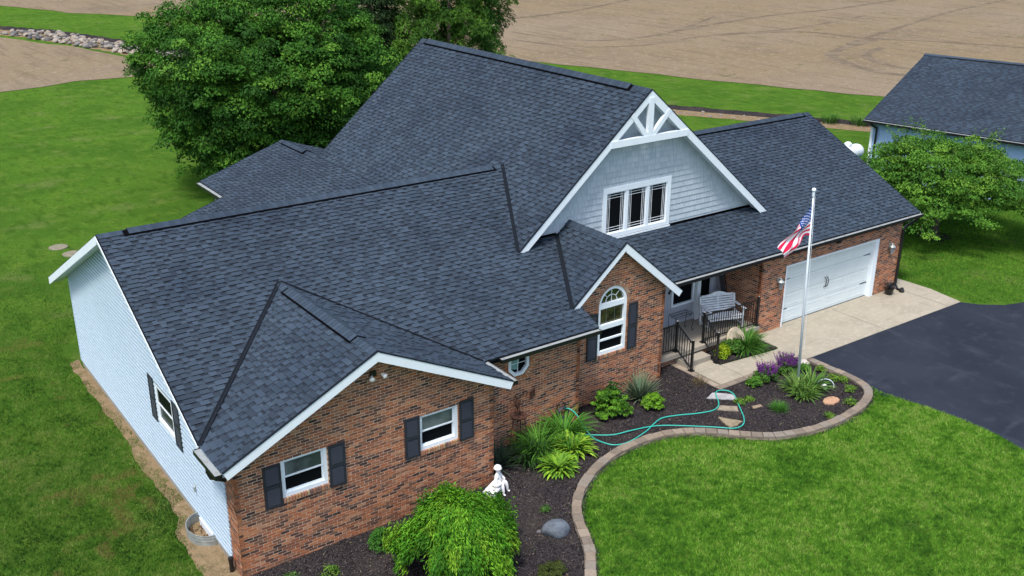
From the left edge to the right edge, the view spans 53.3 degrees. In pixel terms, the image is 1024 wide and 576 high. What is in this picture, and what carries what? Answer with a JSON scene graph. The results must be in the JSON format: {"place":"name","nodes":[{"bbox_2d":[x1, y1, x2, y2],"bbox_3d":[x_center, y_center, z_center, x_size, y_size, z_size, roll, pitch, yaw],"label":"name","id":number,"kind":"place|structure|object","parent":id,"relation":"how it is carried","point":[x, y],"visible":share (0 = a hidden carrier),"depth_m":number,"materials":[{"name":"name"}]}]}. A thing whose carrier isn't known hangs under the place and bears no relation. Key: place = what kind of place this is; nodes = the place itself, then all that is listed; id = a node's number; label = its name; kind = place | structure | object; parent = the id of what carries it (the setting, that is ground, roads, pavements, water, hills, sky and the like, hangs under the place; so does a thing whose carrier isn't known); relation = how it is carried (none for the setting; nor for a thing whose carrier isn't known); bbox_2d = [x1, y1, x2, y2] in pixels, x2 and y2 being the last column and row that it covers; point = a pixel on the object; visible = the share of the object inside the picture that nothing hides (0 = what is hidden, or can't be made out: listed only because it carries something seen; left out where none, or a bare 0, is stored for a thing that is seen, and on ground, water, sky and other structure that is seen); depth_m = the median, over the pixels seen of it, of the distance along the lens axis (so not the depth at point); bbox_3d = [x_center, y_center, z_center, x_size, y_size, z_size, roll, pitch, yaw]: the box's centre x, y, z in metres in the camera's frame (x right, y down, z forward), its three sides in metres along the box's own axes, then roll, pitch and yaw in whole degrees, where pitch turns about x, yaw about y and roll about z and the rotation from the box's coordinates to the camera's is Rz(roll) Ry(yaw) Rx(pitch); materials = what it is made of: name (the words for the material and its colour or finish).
{"place":"outdoors","nodes":[
{"label":"outdoors","id":0,"kind":"place"},
{"bbox_2d":[0,37,160,91],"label":"tilled field","id":1,"kind":"structure","parent":0,"point":[24,64],"depth_m":83.33,"materials":[{"name":"beige soil"}]},
{"bbox_2d":[0,0,227,16],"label":"tilled field","id":2,"kind":"structure","parent":0,"point":[124,7],"depth_m":124.84,"materials":[{"name":"brown soil"}]},
{"bbox_2d":[0,4,1023,575],"bbox_3d":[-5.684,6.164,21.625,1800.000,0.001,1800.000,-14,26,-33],"label":"ground","id":3,"kind":"structure","parent":0,"point":[80,164],"depth_m":40.48,"materials":[{"name":"green plant"}]},
{"bbox_2d":[49,244,67,250],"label":"septic lid","id":4,"kind":"object","parent":3,"relation":"on","point":[55,247],"visible":1,"depth_m":41.25,"materials":[{"name":"beige concrete"}]},
{"bbox_2d":[62,250,77,256],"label":"septic lid","id":5,"kind":"object","parent":3,"relation":"on","point":[69,253],"visible":0.68,"depth_m":40.57,"materials":[{"name":"beige concrete"}]},
{"bbox_2d":[0,29,182,61],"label":"ditch bed","id":6,"kind":"object","parent":3,"relation":"on","point":[72,39],"visible":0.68,"depth_m":95.75,"materials":[{"name":"stone"}]},
{"bbox_2d":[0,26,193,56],"bbox_3d":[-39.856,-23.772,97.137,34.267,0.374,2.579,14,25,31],"label":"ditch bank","id":7,"kind":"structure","parent":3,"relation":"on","point":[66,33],"depth_m":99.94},
{"bbox_2d":[0,235,204,575],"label":"lawn grass","id":8,"kind":"structure","parent":3,"relation":"on","point":[92,506],"depth_m":24.88,"materials":[{"name":"green plant"}]},
{"bbox_2d":[70,359,240,575],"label":"bare soil","id":9,"kind":"structure","parent":3,"relation":"on","point":[214,559],"depth_m":24.67,"materials":[{"name":"beige soil"}]},
{"bbox_2d":[228,556,233,572],"bbox_3d":[-5.986,5.899,21.789,0.120,0.370,0.114,-14,26,-33],"label":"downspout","id":10,"kind":"object","parent":9,"relation":"on","point":[231,562],"visible":1,"depth_m":21.74,"materials":[{"name":"black metal"}]},
{"bbox_2d":[120,0,402,178],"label":"maple tree","id":11,"kind":"object","parent":3,"relation":"on","point":[268,105],"visible":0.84,"depth_m":44.75,"materials":[{"name":"green plant"}]},
{"bbox_2d":[322,0,411,93],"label":"tree","id":12,"kind":"object","parent":3,"relation":"on","point":[385,13],"visible":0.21,"depth_m":64.48,"materials":[{"name":"green plant"}]},
{"bbox_2d":[368,0,518,59],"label":"tree","id":13,"kind":"object","parent":3,"relation":"on","point":[479,18],"visible":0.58,"depth_m":65.16,"materials":[{"name":"green plant"}]},
{"bbox_2d":[48,38,923,575],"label":"house","id":14,"kind":"structure","parent":3,"relation":"on","point":[290,350],"depth_m":27.61,"materials":[{"name":"grey"}]},
{"bbox_2d":[154,382,175,440],"bbox_3d":[-8.115,2.886,24.037,0.110,1.080,1.240,-14,26,-33],"label":"window","id":15,"kind":"structure","parent":14,"relation":"in","point":[164,408],"depth_m":24.11,"materials":[{"name":"clear glass"}]},
{"bbox_2d":[185,512,217,545],"bbox_3d":[-7.067,5.617,23.041,0.471,0.570,1.136,-14,26,-33],"label":"window well","id":16,"kind":"object","parent":14,"relation":"attached to","point":[199,533],"depth_m":23.02,"materials":[{"name":"metal"}]},
{"bbox_2d":[199,517,212,535],"bbox_3d":[-6.898,5.453,23.093,0.048,0.200,0.820,-14,26,-33],"label":"basement window","id":17,"kind":"structure","parent":16,"relation":"in","point":[202,523],"depth_m":23.09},
{"bbox_2d":[280,447,327,497],"bbox_3d":[-4.458,3.889,21.792,1.060,0.930,0.140,-14,26,-33],"label":"window","id":18,"kind":"structure","parent":14,"relation":"in","point":[303,472],"depth_m":21.81,"materials":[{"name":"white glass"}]},
{"bbox_2d":[420,405,457,450],"bbox_3d":[-1.739,3.191,23.619,1.040,0.930,0.140,-14,26,-33],"label":"window","id":19,"kind":"structure","parent":14,"relation":"in","point":[439,427],"depth_m":23.65,"materials":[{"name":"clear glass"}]},
{"bbox_2d":[508,356,528,376],"bbox_3d":[0.152,1.931,26.227,0.660,0.660,0.090,-14,26,-33],"label":"window","id":20,"kind":"structure","parent":14,"relation":"in","point":[518,367],"depth_m":26.30,"materials":[{"name":"clear glass"}]},
{"bbox_2d":[515,387,534,399],"bbox_3d":[0.338,2.812,26.600,0.637,0.330,0.030,-14,26,-33],"label":"wall ornament","id":21,"kind":"object","parent":14,"relation":"attached to","point":[532,393],"depth_m":26.71,"materials":[{"name":"metal"}]},
{"bbox_2d":[597,285,626,355],"bbox_3d":[2.768,0.859,28.615,1.040,2.008,0.110,-14,26,-33],"label":"window","id":22,"kind":"structure","parent":14,"relation":"in","point":[613,303],"depth_m":28.66,"materials":[{"name":"white glass"}]},
{"bbox_2d":[602,176,671,237],"bbox_3d":[3.786,-2.430,31.051,2.810,1.621,0.115,-14,26,-33],"label":"window","id":23,"kind":"structure","parent":14,"relation":"in","point":[627,209],"depth_m":31.06,"materials":[{"name":"white glass"}]},
{"bbox_2d":[671,283,694,307],"bbox_3d":[5.545,-0.062,33.168,1.020,1.280,0.090,-14,26,-33],"label":"window","id":24,"kind":"structure","parent":14,"relation":"in","point":[687,295],"depth_m":33.35,"materials":[{"name":"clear glass"}]},
{"bbox_2d":[700,278,709,296],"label":"window","id":25,"kind":"structure","parent":14,"relation":"in","point":[705,284],"depth_m":33.85,"materials":[{"name":"black glass"}]},
{"bbox_2d":[699,291,745,330],"bbox_3d":[6.818,0.725,33.187,1.330,1.064,0.785,-6,22,-17],"label":"glider bench","id":26,"kind":"object","parent":14,"relation":"on","point":[720,294],"visible":0.81,"depth_m":33.31,"materials":[{"name":"grey wood"}]},
{"bbox_2d":[699,296,760,363],"bbox_3d":[7.129,1.271,32.291,2.730,1.395,0.930,-14,26,-33],"label":"railing","id":27,"kind":"object","parent":14,"relation":"attached to","point":[713,330],"visible":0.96,"depth_m":32.22,"materials":[{"name":"black metal"}]},
{"bbox_2d":[782,243,871,322],"bbox_3d":[10.832,-0.239,35.285,4.698,2.110,0.163,-14,26,-33],"label":"garage door","id":28,"kind":"structure","parent":14,"relation":"in","point":[839,277],"depth_m":35.33,"materials":[{"name":"paint"}]},
{"bbox_2d":[251,363,863,575],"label":"planting bed","id":29,"kind":"object","parent":3,"relation":"on","point":[614,439],"visible":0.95,"depth_m":25.91,"materials":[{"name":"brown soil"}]},
{"bbox_2d":[284,571,300,575],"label":"bedding plant","id":30,"kind":"object","parent":29,"relation":"on","point":[291,574],"visible":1,"depth_m":21.42,"materials":[{"name":"green plant"}]},
{"bbox_2d":[317,563,339,575],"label":"bedding plant","id":31,"kind":"object","parent":29,"relation":"on","point":[333,568],"visible":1,"depth_m":21.63,"materials":[{"name":"green plant"}]},
{"bbox_2d":[367,526,396,552],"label":"shrub","id":32,"kind":"object","parent":29,"relation":"on","point":[377,535],"visible":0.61,"depth_m":22.45,"materials":[{"name":"green plant"}]},
{"bbox_2d":[381,479,521,575],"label":"weeping shrub","id":33,"kind":"object","parent":29,"relation":"on","point":[453,530],"visible":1,"depth_m":21.01,"materials":[{"name":"green plant"}]},
{"bbox_2d":[483,464,509,497],"bbox_3d":[-0.364,4.661,24.459,0.411,0.756,0.648,10,24,24],"label":"statue","id":34,"kind":"object","parent":29,"relation":"on","point":[498,482],"visible":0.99,"depth_m":24.50,"materials":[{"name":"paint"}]},
{"bbox_2d":[493,437,524,475],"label":"yucca","id":35,"kind":"object","parent":29,"relation":"on","point":[500,460],"visible":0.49,"depth_m":25.80,"materials":[{"name":"green plant"}]},
{"bbox_2d":[509,399,527,447],"bbox_3d":[0.154,3.529,26.450,0.531,1.425,0.470,-14,26,-33],"label":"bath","id":36,"kind":"object","parent":29,"relation":"on","point":[518,415],"visible":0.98,"depth_m":26.37,"materials":[{"name":"metal"}]},
{"bbox_2d":[498,434,558,470],"bbox_3d":[0.429,4.130,26.033,1.692,0.606,1.609,-14,26,-33],"label":"daylily","id":37,"kind":"object","parent":29,"relation":"on","point":[527,459],"visible":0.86,"depth_m":26.03,"materials":[{"name":"green plant"}]},
{"bbox_2d":[504,417,573,464],"bbox_3d":[0.627,3.933,26.351,1.893,0.742,2.022,9,23,22],"label":"daylily","id":38,"kind":"object","parent":29,"relation":"on","point":[536,432],"visible":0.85,"depth_m":26.49,"materials":[{"name":"green plant"}]},
{"bbox_2d":[539,504,551,512],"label":"bedding plant","id":39,"kind":"object","parent":29,"relation":"on","point":[544,508],"visible":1,"depth_m":23.95,"materials":[{"name":"green plant"}]},
{"bbox_2d":[537,560,567,575],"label":"cushion plant","id":40,"kind":"object","parent":29,"relation":"on","point":[554,571],"visible":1,"depth_m":21.73,"materials":[{"name":"green plant"}]},
{"bbox_2d":[541,519,569,538],"bbox_3d":[0.981,5.429,23.161,0.642,0.354,0.522,-7,22,-17],"label":"boulder","id":41,"kind":"object","parent":29,"relation":"on","point":[556,528],"visible":1,"depth_m":23.02,"materials":[{"name":"grey stone"}]},
{"bbox_2d":[534,448,579,479],"bbox_3d":[1.126,4.394,25.655,1.163,0.390,1.170,-14,26,-33],"label":"hosta","id":42,"kind":"object","parent":29,"relation":"on","point":[564,464],"visible":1,"depth_m":25.56,"materials":[{"name":"green plant"}]},
{"bbox_2d":[556,401,568,417],"bbox_3d":[1.353,3.435,27.525,0.374,0.828,0.151,-14,26,-33],"label":"hose rack","id":43,"kind":"object","parent":29,"relation":"on","point":[560,409],"visible":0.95,"depth_m":27.40,"materials":[{"name":"black metal"}]},
{"bbox_2d":[536,401,601,448],"bbox_3d":[1.419,3.617,27.071,2.108,0.816,2.140,-14,26,-33],"label":"daylily","id":44,"kind":"object","parent":29,"relation":"on","point":[574,429],"visible":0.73,"depth_m":27.17,"materials":[{"name":"green plant"}]},
{"bbox_2d":[550,428,598,460],"bbox_3d":[1.588,4.016,26.519,1.299,0.468,1.365,-14,26,-33],"label":"hosta","id":45,"kind":"object","parent":29,"relation":"on","point":[577,450],"visible":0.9,"depth_m":26.39,"materials":[{"name":"green plant"}]},
{"bbox_2d":[595,381,621,408],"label":"spirea shrub","id":46,"kind":"object","parent":29,"relation":"on","point":[612,387],"visible":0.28,"depth_m":28.55,"materials":[{"name":"green plant"}]},
{"bbox_2d":[590,388,633,419],"bbox_3d":[2.797,3.119,28.215,1.190,0.946,1.066,-14,26,-33],"label":"spirea shrub","id":47,"kind":"object","parent":29,"relation":"on","point":[617,406],"visible":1,"depth_m":28.01,"materials":[{"name":"green plant"}]},
{"bbox_2d":[617,368,661,406],"bbox_3d":[3.630,2.791,29.182,1.573,0.841,1.604,6,22,13],"label":"yucca","id":48,"kind":"object","parent":29,"relation":"on","point":[639,388],"visible":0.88,"depth_m":29.32,"materials":[{"name":"green plant"}]},
{"bbox_2d":[639,391,665,409],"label":"shrub","id":49,"kind":"object","parent":29,"relation":"on","point":[654,399],"visible":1,"depth_m":28.54,"materials":[{"name":"green plant"}]},
{"bbox_2d":[564,390,744,445],"bbox_3d":[4.262,3.425,27.833,5.480,0.661,2.046,-10,23,-24],"label":"garden hose","id":50,"kind":"object","parent":29,"relation":"on","point":[592,435],"visible":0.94,"depth_m":27.77,"materials":[{"name":"teal rubber"}]},
{"bbox_2d":[707,393,734,399],"bbox_3d":[6.027,3.124,29.485,0.866,0.030,0.386,2,21,5],"label":"stepping stone","id":51,"kind":"object","parent":29,"relation":"on","point":[723,396],"visible":0.98,"depth_m":29.43,"materials":[{"name":"grey stone"}]},
{"bbox_2d":[718,405,738,411],"bbox_3d":[6.078,3.395,28.792,0.588,0.030,0.292,2,21,5],"label":"stepping stone","id":52,"kind":"object","parent":29,"relation":"on","point":[727,408],"visible":1,"depth_m":28.76,"materials":[{"name":"beige stone"}]},
{"bbox_2d":[718,417,742,427],"bbox_3d":[5.981,3.652,28.126,0.528,0.035,0.652,-14,26,-33],"label":"stepping stone","id":53,"kind":"object","parent":29,"relation":"on","point":[730,423],"visible":1,"depth_m":28.01,"materials":[{"name":"beige stone"}]},
{"bbox_2d":[733,397,746,404],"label":"bedding plant","id":54,"kind":"object","parent":29,"relation":"on","point":[741,401],"visible":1,"depth_m":29.04,"materials":[{"name":"green plant"}]},
{"bbox_2d":[745,375,762,387],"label":"shrub","id":55,"kind":"object","parent":29,"relation":"on","point":[753,380],"visible":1,"depth_m":29.98,"materials":[{"name":"green plant"}]},
{"bbox_2d":[753,359,781,382],"bbox_3d":[7.561,2.488,30.410,0.784,0.580,0.837,11,24,26],"label":"salvia","id":56,"kind":"object","parent":29,"relation":"on","point":[763,372],"visible":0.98,"depth_m":30.27,"materials":[{"name":"purple plant"}]},
{"bbox_2d":[768,400,790,412],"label":"fern plant","id":57,"kind":"object","parent":29,"relation":"on","point":[781,406],"visible":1,"depth_m":28.77,"materials":[{"name":"green plant"}]},
{"bbox_2d":[773,351,798,373],"bbox_3d":[8.325,2.271,30.906,0.878,0.629,0.829,-14,26,-33],"label":"salvia","id":58,"kind":"object","parent":29,"relation":"on","point":[785,360],"visible":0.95,"depth_m":30.82,"materials":[{"name":"purple plant"}]},
{"bbox_2d":[777,368,821,395],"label":"daylily","id":59,"kind":"object","parent":29,"relation":"on","point":[794,376],"visible":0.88,"depth_m":29.92,"materials":[{"name":"green plant"}]},
{"bbox_2d":[783,379,823,403],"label":"daylily","id":60,"kind":"object","parent":29,"relation":"on","point":[804,393],"visible":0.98,"depth_m":29.45,"materials":[{"name":"green plant"}]},
{"bbox_2d":[800,362,809,370],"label":"shrub","id":61,"kind":"object","parent":29,"relation":"on","point":[802,366],"visible":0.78,"depth_m":30.98,"materials":[{"name":"green plant"}]},
{"bbox_2d":[797,188,815,377],"bbox_3d":[8.310,0.096,28.924,0.416,6.112,0.121,-14,26,-33],"label":"flagpole","id":62,"kind":"object","parent":29,"relation":"on","point":[804,299],"visible":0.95,"depth_m":28.90,"materials":[{"name":"metal"}]},
{"bbox_2d":[777,205,811,257],"bbox_3d":[7.750,-1.523,27.822,1.233,1.360,0.161,-12,25,-29],"label":"flag","id":63,"kind":"object","parent":62,"relation":"attached to","point":[789,244],"visible":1,"depth_m":27.88,"materials":[{"name":"fabric"}]},
{"bbox_2d":[790,366,837,393],"bbox_3d":[8.770,2.657,29.922,1.487,0.611,1.572,-14,26,-33],"label":"daylily","id":64,"kind":"object","parent":29,"relation":"on","point":[810,376],"visible":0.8,"depth_m":29.95,"materials":[{"name":"green plant"}]},
{"bbox_2d":[816,364,827,371],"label":"bedding plant","id":65,"kind":"object","parent":29,"relation":"on","point":[821,368],"visible":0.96,"depth_m":30.96,"materials":[{"name":"green plant"}]},
{"bbox_2d":[816,378,833,389],"bbox_3d":[9.188,2.822,29.925,0.586,0.313,0.250,0,21,-1],"label":"garden light","id":66,"kind":"object","parent":29,"relation":"on","point":[827,380],"visible":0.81,"depth_m":29.98,"materials":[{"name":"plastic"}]},
{"bbox_2d":[823,411,834,418],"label":"bedding plant","id":67,"kind":"object","parent":29,"relation":"on","point":[829,414],"visible":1,"depth_m":28.30,"materials":[{"name":"green plant"}]},
{"bbox_2d":[823,396,839,404],"bbox_3d":[9.134,3.229,29.252,0.604,0.040,0.380,-14,26,-33],"label":"flat stone","id":68,"kind":"object","parent":29,"relation":"on","point":[832,400],"visible":1,"depth_m":29.22,"materials":[{"name":"stone"}]},
{"bbox_2d":[827,373,841,381],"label":"bedding plant","id":69,"kind":"object","parent":29,"relation":"on","point":[835,377],"visible":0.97,"depth_m":30.39,"materials":[{"name":"green plant"}]},
{"bbox_2d":[838,375,850,382],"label":"bedding plant","id":70,"kind":"object","parent":29,"relation":"on","point":[842,378],"visible":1,"depth_m":30.35,"materials":[{"name":"green plant"}]},
{"bbox_2d":[842,396,857,405],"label":"bedding plant","id":71,"kind":"object","parent":29,"relation":"on","point":[849,399],"visible":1,"depth_m":28.99,"materials":[{"name":"green plant"}]},
{"bbox_2d":[843,384,856,392],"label":"bedding plant","id":72,"kind":"object","parent":29,"relation":"on","point":[851,388],"visible":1,"depth_m":29.76,"materials":[{"name":"green plant"}]},
{"bbox_2d":[571,358,872,575],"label":"garden edging","id":73,"kind":"object","parent":3,"relation":"on","point":[583,485],"visible":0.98,"depth_m":27.21,"materials":[{"name":"beige concrete"}]},
{"bbox_2d":[670,349,798,389],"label":"front walk","id":74,"kind":"structure","parent":3,"relation":"on","point":[722,376],"depth_m":31.12,"materials":[{"name":"concrete"}]},
{"bbox_2d":[662,320,694,371],"bbox_3d":[4.825,1.855,30.760,1.225,1.395,0.900,-14,26,-33],"label":"railing","id":75,"kind":"object","parent":74,"relation":"on","point":[675,349],"visible":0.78,"depth_m":31.06,"materials":[{"name":"black metal"}]},
{"bbox_2d":[705,340,777,363],"bbox_3d":[7.188,1.997,32.399,2.450,0.001,1.120,-14,26,-33],"label":"planting bed","id":76,"kind":"object","parent":3,"relation":"on","point":[735,354],"visible":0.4,"depth_m":32.14,"materials":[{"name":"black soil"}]},
{"bbox_2d":[713,343,731,359],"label":"shrub","id":77,"kind":"object","parent":76,"relation":"on","point":[724,349],"visible":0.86,"depth_m":31.78,"materials":[{"name":"yellow plant"}]},
{"bbox_2d":[721,338,744,352],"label":"shrub","id":78,"kind":"object","parent":76,"relation":"on","point":[736,345],"visible":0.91,"depth_m":32.03,"materials":[{"name":"green plant"}]},
{"bbox_2d":[726,327,744,345],"bbox_3d":[7.099,1.620,32.433,0.770,0.714,0.362,-14,26,-33],"label":"round stone","id":79,"kind":"object","parent":76,"relation":"on","point":[732,333],"visible":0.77,"depth_m":32.37,"materials":[{"name":"beige stone"}]},
{"bbox_2d":[724,324,772,358],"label":"ornamental grass","id":80,"kind":"object","parent":76,"relation":"on","point":[750,342],"depth_m":32.29,"materials":[{"name":"green plant"}]},
{"bbox_2d":[672,109,870,131],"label":"creek bed","id":81,"kind":"object","parent":3,"relation":"on","point":[753,118],"visible":0.34,"depth_m":65.72,"materials":[{"name":"soil"}]},
{"bbox_2d":[816,112,843,123],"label":"weed clump","id":82,"kind":"object","parent":81,"relation":"on","point":[830,119],"visible":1,"depth_m":64.21,"materials":[{"name":"green plant"}]},
{"bbox_2d":[844,112,866,126],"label":"weed clump","id":83,"kind":"object","parent":81,"relation":"on","point":[858,120],"visible":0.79,"depth_m":63.66,"materials":[{"name":"green plant"}]},
{"bbox_2d":[582,386,1023,575],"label":"lawn grass","id":84,"kind":"structure","parent":3,"relation":"on","point":[854,463],"depth_m":24.48,"materials":[{"name":"green plant"}]},
{"bbox_2d":[844,142,863,156],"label":"storage tank","id":85,"kind":"object","parent":3,"relation":"on","point":[857,150],"visible":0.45,"depth_m":54.82,"materials":[{"name":"metal"}]},
{"bbox_2d":[758,279,959,359],"bbox_3d":[11.720,0.911,35.395,8.730,0.102,3.200,-14,26,-33],"label":"garage apron","id":86,"kind":"object","parent":3,"relation":"on","point":[840,325],"visible":0.69,"depth_m":34.84,"materials":[{"name":"concrete"}]},
{"bbox_2d":[881,281,897,294],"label":"dried shrub","id":87,"kind":"object","parent":86,"relation":"on","point":[889,288],"visible":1,"depth_m":36.89,"materials":[{"name":"brown plant"}]},
{"bbox_2d":[916,231,951,241],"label":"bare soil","id":88,"kind":"structure","parent":3,"relation":"on","point":[941,237],"depth_m":43.20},
{"bbox_2d":[859,111,1023,240],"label":"crabapple tree","id":89,"kind":"object","parent":3,"relation":"on","point":[954,176],"visible":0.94,"depth_m":40.44,"materials":[{"name":"green plant"}]},
{"bbox_2d":[863,53,1023,198],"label":"barn","id":90,"kind":"structure","parent":3,"relation":"on","point":[953,97],"depth_m":50.91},
{"bbox_2d":[898,188,1023,302],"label":"lawn grass","id":91,"kind":"structure","parent":3,"relation":"on","point":[974,252],"depth_m":41.01,"materials":[{"name":"green plant"}]},
{"bbox_2d":[166,0,1023,96],"bbox_3d":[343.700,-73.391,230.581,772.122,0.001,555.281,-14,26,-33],"label":"tilled field","id":92,"kind":"structure","parent":0,"point":[798,60],"depth_m":101.77,"materials":[{"name":"brown soil"}]},
{"bbox_2d":[506,0,626,19],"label":"wheel track","id":93,"kind":"structure","parent":92,"relation":"on","point":[571,10],"depth_m":122.83,"materials":[{"name":"soil"}]},
{"bbox_2d":[513,16,714,40],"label":"wheel track","id":94,"kind":"structure","parent":92,"relation":"on","point":[704,20],"depth_m":101.79,"materials":[{"name":"soil"}]},
{"bbox_2d":[511,15,867,46],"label":"wheel track","id":95,"kind":"structure","parent":92,"relation":"on","point":[698,36],"depth_m":101.09,"materials":[{"name":"soil"}]},
{"bbox_2d":[667,0,893,31],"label":"wheel track","id":96,"kind":"structure","parent":92,"relation":"on","point":[768,15],"depth_m":118.14,"materials":[{"name":"soil"}]},
{"bbox_2d":[825,39,905,75],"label":"wheel track","id":97,"kind":"structure","parent":92,"relation":"on","point":[834,54],"depth_m":90.00,"materials":[{"name":"soil"}]},
{"bbox_2d":[717,31,1023,47],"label":"wheel track","id":98,"kind":"structure","parent":92,"relation":"on","point":[862,37],"depth_m":101.70,"materials":[{"name":"soil"}]},
{"bbox_2d":[861,47,911,68],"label":"wheel track","id":99,"kind":"structure","parent":92,"relation":"on","point":[867,55],"depth_m":89.05,"materials":[{"name":"soil"}]},
{"bbox_2d":[845,0,1003,43],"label":"wheel track","id":100,"kind":"structure","parent":92,"relation":"on","point":[893,29],"depth_m":113.19,"materials":[{"name":"soil"}]},
{"bbox_2d":[667,309,693,332],"bbox_3d":[5.415,1.108,32.781,0.873,0.636,0.338,-14,26,-33],"label":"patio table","id":101,"kind":"object","parent":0,"point":[680,318],"visible":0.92,"depth_m":32.67,"materials":[{"name":"black metal"}]},
{"bbox_2d":[688,373,709,385],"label":"dried grass","id":102,"kind":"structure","parent":0,"point":[699,379],"depth_m":30.27,"materials":[{"name":"brown plant"}]},
{"bbox_2d":[668,105,870,126],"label":"creek bank","id":103,"kind":"structure","parent":0,"point":[746,113],"depth_m":66.63,"materials":[{"name":"green plant"}]},
{"bbox_2d":[809,302,1023,448],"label":"driveway","id":104,"kind":"structure","parent":0,"point":[963,360],"depth_m":31.73,"materials":[{"name":"grey asphalt"}]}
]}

